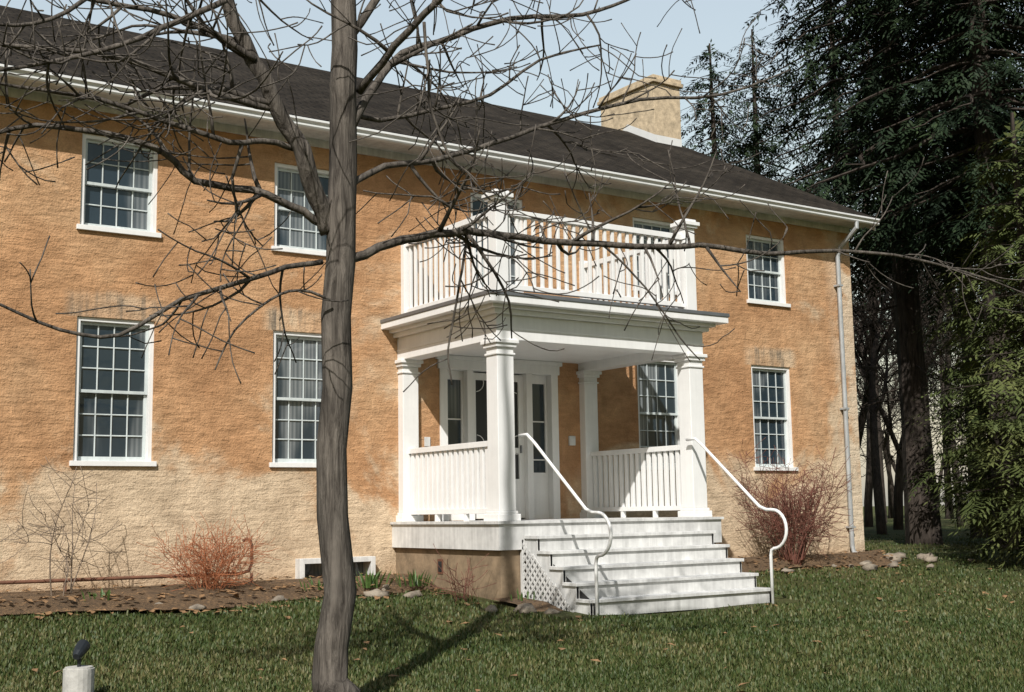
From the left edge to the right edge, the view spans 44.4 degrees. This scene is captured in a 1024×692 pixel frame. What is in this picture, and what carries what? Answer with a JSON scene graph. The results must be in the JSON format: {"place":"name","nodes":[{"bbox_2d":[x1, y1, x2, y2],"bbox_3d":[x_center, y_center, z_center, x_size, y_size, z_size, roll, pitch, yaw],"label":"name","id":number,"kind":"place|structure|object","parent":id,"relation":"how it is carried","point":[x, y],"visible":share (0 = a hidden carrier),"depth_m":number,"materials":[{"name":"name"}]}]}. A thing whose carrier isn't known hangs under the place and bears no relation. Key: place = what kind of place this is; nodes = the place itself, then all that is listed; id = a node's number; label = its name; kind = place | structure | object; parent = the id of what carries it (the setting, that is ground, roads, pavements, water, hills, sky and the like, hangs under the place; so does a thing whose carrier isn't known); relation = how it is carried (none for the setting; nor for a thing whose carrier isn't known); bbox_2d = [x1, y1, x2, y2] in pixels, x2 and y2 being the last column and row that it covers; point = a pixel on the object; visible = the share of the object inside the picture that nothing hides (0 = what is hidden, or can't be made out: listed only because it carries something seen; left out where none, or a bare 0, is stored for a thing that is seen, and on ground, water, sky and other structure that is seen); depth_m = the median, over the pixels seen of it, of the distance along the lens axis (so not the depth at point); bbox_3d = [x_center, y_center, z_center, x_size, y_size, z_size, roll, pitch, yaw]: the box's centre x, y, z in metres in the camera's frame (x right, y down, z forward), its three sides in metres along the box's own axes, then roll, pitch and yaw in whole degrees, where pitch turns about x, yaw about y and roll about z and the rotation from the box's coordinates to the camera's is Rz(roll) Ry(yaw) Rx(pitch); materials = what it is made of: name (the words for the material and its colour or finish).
{"place":"outdoors","nodes":[
{"label":"outdoors","id":0,"kind":"place"},
{"bbox_2d":[0,96,864,592],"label":"house walls","id":1,"kind":"structure","parent":0,"point":[210,438],"depth_m":17.11,"materials":[{"name":"brick"}]},
{"bbox_2d":[69,133,798,578],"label":"house windows","id":2,"kind":"structure","parent":1,"relation":"in","point":[113,401],"depth_m":17.39,"materials":[{"name":"white wood"}]},
{"bbox_2d":[0,5,874,217],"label":"house roof","id":3,"kind":"structure","parent":1,"relation":"on","point":[310,88],"depth_m":21.69,"materials":[{"name":"black"}]},
{"bbox_2d":[597,74,682,146],"bbox_3d":[2.989,-4.823,29.164,0.910,2.400,2.040,4,-9,-34],"label":"house chimney","id":4,"kind":"object","parent":3,"relation":"on","point":[661,123],"visible":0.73,"depth_m":28.54,"materials":[{"name":"beige brick"}]},
{"bbox_2d":[0,64,879,551],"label":"house eaves","id":5,"kind":"object","parent":1,"relation":"attached to","point":[380,144],"visible":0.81,"depth_m":19.42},
{"bbox_2d":[424,355,575,520],"bbox_3d":[-0.187,1.429,19.304,2.770,2.465,0.250,4,-9,-34],"label":"front door","id":6,"kind":"structure","parent":1,"relation":"in","point":[463,406],"depth_m":19.51,"materials":[{"name":"white wood"}]},
{"bbox_2d":[0,505,1023,691],"bbox_3d":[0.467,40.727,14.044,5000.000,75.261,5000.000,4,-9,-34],"label":"lawn","id":7,"kind":"structure","parent":0,"point":[945,526],"depth_m":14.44,"materials":[{"name":"green plant"}]},
{"bbox_2d":[62,639,94,691],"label":"garden spotlight","id":8,"kind":"object","parent":7,"relation":"on","point":[78,677],"visible":1,"depth_m":9.24,"materials":[{"name":"concrete"}]},
{"bbox_2d":[0,574,438,614],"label":"bed","id":9,"kind":"object","parent":7,"relation":"on","point":[207,600],"visible":0.73,"depth_m":14.84,"materials":[{"name":"brown soil"}]},
{"bbox_2d":[0,456,121,595],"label":"bare shrub","id":10,"kind":"object","parent":9,"relation":"on","point":[68,554],"visible":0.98,"depth_m":14.55,"materials":[{"name":"brown plant"}]},
{"bbox_2d":[0,537,252,591],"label":"pipe","id":11,"kind":"object","parent":9,"relation":"on","point":[87,579],"visible":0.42,"depth_m":15.10,"materials":[{"name":"brown metal"}]},
{"bbox_2d":[136,507,280,590],"bbox_3d":[-3.763,2.580,15.533,1.702,1.202,1.493,4,-9,-34],"label":"red shrub","id":12,"kind":"object","parent":9,"relation":"on","point":[206,577],"visible":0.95,"depth_m":15.45,"materials":[{"name":"red plant"}]},
{"bbox_2d":[81,568,543,600],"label":"green plants","id":13,"kind":"object","parent":9,"relation":"in","point":[371,579],"visible":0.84,"depth_m":16.29,"materials":[{"name":"green plant"}]},
{"bbox_2d":[419,544,494,604],"bbox_3d":[-0.597,2.862,15.653,0.906,0.796,1.239,4,-9,-34],"label":"shrub","id":14,"kind":"object","parent":7,"relation":"on","point":[462,585],"visible":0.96,"depth_m":15.65,"materials":[{"name":"brown plant"}]},
{"bbox_2d":[0,550,1013,691],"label":"dry leaves","id":15,"kind":"object","parent":7,"relation":"on","point":[48,613],"visible":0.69,"depth_m":14.88,"materials":[{"name":"brown plant"}]},
{"bbox_2d":[0,0,1023,691],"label":"tree","id":16,"kind":"object","parent":7,"relation":"on","point":[332,216],"visible":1,"depth_m":8.96,"materials":[{"name":"brown plant"}]},
{"bbox_2d":[488,597,562,611],"bbox_3d":[0.189,3.165,15.295,0.460,0.146,1.050,4,-9,-34],"label":"porch bed","id":17,"kind":"object","parent":7,"relation":"on","point":[539,606],"visible":0.65,"depth_m":15.27,"materials":[{"name":"brown soil"}]},
{"bbox_2d":[390,517,723,601],"bbox_3d":[0.647,3.186,17.836,3.860,1.430,2.800,4,-9,-34],"label":"porch base","id":18,"kind":"object","parent":7,"relation":"on","point":[458,543],"visible":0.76,"depth_m":16.56,"materials":[{"name":"white wood"}]},
{"bbox_2d":[409,441,681,521],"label":"porch railings","id":19,"kind":"object","parent":18,"relation":"on","point":[442,478],"visible":0.92,"depth_m":18.02,"materials":[{"name":"white wood"}]},
{"bbox_2d":[395,338,711,521],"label":"porch columns","id":20,"kind":"structure","parent":18,"relation":"on","point":[499,354],"depth_m":18.01,"materials":[{"name":"white wood"}]},
{"bbox_2d":[380,289,729,370],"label":"porch entablature","id":21,"kind":"structure","parent":20,"relation":"on","point":[588,334],"depth_m":17.35,"materials":[{"name":"white wood"}]},
{"bbox_2d":[518,433,612,615],"bbox_3d":[0.637,2.244,15.359,0.042,2.449,1.866,4,-9,-34],"label":"handrail","id":22,"kind":"object","parent":20,"relation":"attached to","point":[571,490],"visible":0.99,"depth_m":14.79,"materials":[{"name":"white metal"}]},
{"bbox_2d":[686,437,787,603],"bbox_3d":[3.035,2.420,16.980,0.042,2.449,1.866,4,-9,-34],"label":"handrail","id":23,"kind":"object","parent":20,"relation":"attached to","point":[746,492],"visible":0.98,"depth_m":16.42,"materials":[{"name":"white metal"}]},
{"bbox_2d":[155,552,975,613],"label":"bed stones","id":24,"kind":"object","parent":7,"relation":"on","point":[526,608],"visible":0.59,"depth_m":16.02,"materials":[{"name":"grey stone"}]},
{"bbox_2d":[524,530,770,614],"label":"porch steps","id":25,"kind":"structure","parent":7,"relation":"on","point":[648,572],"depth_m":15.92,"materials":[{"name":"white wood"}]},
{"bbox_2d":[520,542,573,611],"bbox_3d":[0.485,2.903,15.348,0.020,1.045,1.306,4,-9,-34],"label":"lattice panel","id":26,"kind":"object","parent":25,"relation":"attached to","point":[523,559],"visible":0.55,"depth_m":15.61,"materials":[{"name":"white wood"}]},
{"bbox_2d":[680,39,771,176],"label":"conifer","id":27,"kind":"object","parent":7,"relation":"on","point":[714,143],"visible":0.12,"depth_m":44.72,"materials":[{"name":"green plant"}]},
{"bbox_2d":[725,437,857,567],"bbox_3d":[4.713,2.705,21.594,2.444,2.268,2.492,4,-9,-34],"label":"shrub","id":28,"kind":"object","parent":7,"relation":"on","point":[798,526],"visible":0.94,"depth_m":21.35,"materials":[{"name":"brown plant"}]},
{"bbox_2d":[705,25,880,430],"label":"conifer","id":29,"kind":"object","parent":7,"relation":"on","point":[755,107],"visible":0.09,"depth_m":48.62,"materials":[{"name":"green plant"}]},
{"bbox_2d":[742,549,891,571],"bbox_3d":[4.588,3.666,21.265,6.790,0.224,1.541,4,-9,-34],"label":"bed","id":30,"kind":"object","parent":7,"relation":"on","point":[854,560],"visible":0.52,"depth_m":21.55,"materials":[{"name":"brown soil"}]},
{"bbox_2d":[737,0,934,459],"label":"conifer","id":31,"kind":"object","parent":7,"relation":"on","point":[814,113],"visible":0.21,"depth_m":46.14,"materials":[{"name":"green plant"}]},
{"bbox_2d":[721,0,1023,544],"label":"conifer","id":32,"kind":"object","parent":7,"relation":"on","point":[918,515],"visible":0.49,"depth_m":31.09,"materials":[{"name":"green plant"}]},
{"bbox_2d":[850,210,898,526],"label":"bare tree","id":33,"kind":"object","parent":7,"relation":"on","point":[868,509],"visible":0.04,"depth_m":57.79,"materials":[{"name":"brown plant"}]},
{"bbox_2d":[860,351,900,517],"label":"bare tree","id":34,"kind":"object","parent":7,"relation":"on","point":[890,513],"visible":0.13,"depth_m":91.45,"materials":[{"name":"brown plant"}]},
{"bbox_2d":[758,33,1007,332],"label":"tree","id":35,"kind":"object","parent":7,"relation":"on","point":[952,298],"visible":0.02,"depth_m":40.37,"materials":[{"name":"green plant"}]},
{"bbox_2d":[824,113,945,522],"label":"wood conifer","id":36,"kind":"object","parent":7,"relation":"on","point":[880,447],"visible":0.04,"depth_m":69.31,"materials":[{"name":"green plant"}]},
{"bbox_2d":[855,331,928,421],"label":"bare tree","id":37,"kind":"object","parent":7,"relation":"on","point":[895,362],"visible":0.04,"depth_m":77.55,"materials":[{"name":"brown plant"}]},
{"bbox_2d":[856,356,932,512],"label":"bare tree","id":38,"kind":"object","parent":7,"relation":"on","point":[889,473],"visible":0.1,"depth_m":90.63,"materials":[{"name":"brown plant"}]},
{"bbox_2d":[855,356,940,489],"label":"bare tree","id":39,"kind":"object","parent":7,"relation":"on","point":[892,460],"visible":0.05,"depth_m":93.68,"materials":[{"name":"brown plant"}]},
{"bbox_2d":[853,286,944,466],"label":"bare tree","id":40,"kind":"object","parent":7,"relation":"on","point":[892,435],"visible":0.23,"depth_m":48.49,"materials":[{"name":"brown plant"}]},
{"bbox_2d":[857,250,965,527],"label":"bare tree","id":41,"kind":"object","parent":7,"relation":"on","point":[952,445],"visible":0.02,"depth_m":52.29,"materials":[{"name":"brown plant"}]},
{"bbox_2d":[800,0,1023,549],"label":"conifer","id":42,"kind":"object","parent":7,"relation":"on","point":[980,23],"visible":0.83,"depth_m":27.97,"materials":[{"name":"green plant"}]},
{"bbox_2d":[884,363,939,424],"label":"bare tree","id":43,"kind":"object","parent":7,"relation":"on","point":[927,390],"visible":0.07,"depth_m":92.89,"materials":[{"name":"brown plant"}]},
{"bbox_2d":[850,244,979,534],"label":"bare tree","id":44,"kind":"object","parent":7,"relation":"on","point":[881,525],"visible":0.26,"depth_m":44.08,"materials":[{"name":"brown plant"}]},
{"bbox_2d":[879,331,951,398],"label":"wood conifer","id":45,"kind":"object","parent":7,"relation":"on","point":[928,373],"visible":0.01,"depth_m":102.21,"materials":[{"name":"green plant"}]},
{"bbox_2d":[851,198,982,447],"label":"bare tree","id":46,"kind":"object","parent":7,"relation":"on","point":[862,418],"visible":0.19,"depth_m":48.24,"materials":[{"name":"brown plant"}]},
{"bbox_2d":[849,78,991,529],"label":"bare tree","id":47,"kind":"object","parent":7,"relation":"on","point":[898,507],"visible":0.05,"depth_m":50.14,"materials":[{"name":"brown plant"}]},
{"bbox_2d":[817,0,1023,538],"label":"conifer","id":48,"kind":"object","parent":7,"relation":"on","point":[975,528],"visible":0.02,"depth_m":35.82,"materials":[{"name":"green plant"}]},
{"bbox_2d":[888,260,956,413],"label":"wood conifer","id":49,"kind":"object","parent":7,"relation":"on","point":[924,349],"depth_m":101.22,"materials":[{"name":"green plant"}]},
{"bbox_2d":[882,326,965,505],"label":"bare tree","id":50,"kind":"object","parent":7,"relation":"on","point":[942,463],"visible":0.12,"depth_m":71.95,"materials":[{"name":"brown plant"}]},
{"bbox_2d":[861,302,1022,440],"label":"bare tree","id":51,"kind":"object","parent":7,"relation":"on","point":[936,374],"visible":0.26,"depth_m":45.55,"materials":[{"name":"brown plant"}]},
{"bbox_2d":[919,255,978,518],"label":"wood conifer","id":52,"kind":"object","parent":7,"relation":"on","point":[948,514],"visible":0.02,"depth_m":85.81,"materials":[{"name":"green plant"}]},
{"bbox_2d":[926,264,984,429],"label":"bare tree","id":53,"kind":"object","parent":7,"relation":"on","point":[954,354],"visible":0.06,"depth_m":78.86,"materials":[{"name":"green plant"}]},
{"bbox_2d":[888,0,1023,340],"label":"conifer","id":54,"kind":"object","parent":7,"relation":"on","point":[994,85],"visible":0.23,"depth_m":29.35,"materials":[{"name":"green plant"}]},
{"bbox_2d":[930,356,986,445],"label":"bare tree","id":55,"kind":"object","parent":7,"relation":"on","point":[955,401],"visible":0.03,"depth_m":82.59,"materials":[{"name":"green plant"}]},
{"bbox_2d":[902,141,1023,544],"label":"cedar","id":56,"kind":"object","parent":7,"relation":"on","point":[958,433],"visible":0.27,"depth_m":29.10,"materials":[{"name":"green plant"}]},
{"bbox_2d":[918,214,1022,416],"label":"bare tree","id":57,"kind":"object","parent":7,"relation":"on","point":[955,286],"visible":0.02,"depth_m":45.95,"materials":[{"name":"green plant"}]},
{"bbox_2d":[918,112,1023,567],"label":"cedar","id":58,"kind":"object","parent":7,"relation":"on","point":[1000,425],"visible":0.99,"depth_m":22.47,"materials":[{"name":"green plant"}]},
{"bbox_2d":[928,301,1017,418],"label":"bare tree","id":59,"kind":"object","parent":7,"relation":"on","point":[958,392],"visible":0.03,"depth_m":56.44,"materials":[{"name":"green plant"}]},
{"bbox_2d":[930,308,1023,432],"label":"bare tree","id":60,"kind":"object","parent":7,"relation":"on","point":[956,386],"visible":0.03,"depth_m":62.02,"materials":[{"name":"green plant"}]},
{"bbox_2d":[0,0,1023,505],"label":"sky","id":61,"kind":"structure","parent":0,"point":[721,21],"materials":[{"name":"blue"}]},
{"bbox_2d":[401,189,699,313],"bbox_3d":[0.533,-1.137,18.471,3.630,1.370,2.645,4,-9,-34],"label":"balcony balustrade","id":62,"kind":"object","parent":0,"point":[686,279],"visible":0.66,"depth_m":17.72,"materials":[{"name":"white paint"}]},
{"bbox_2d":[553,564,594,614],"bbox_3d":[0.593,2.902,15.353,0.001,1.045,1.350,4,-9,-34],"label":"stair stringer","id":63,"kind":"object","parent":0,"point":[583,595],"visible":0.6,"depth_m":14.97,"materials":[{"name":"grey wood"}]}
]}

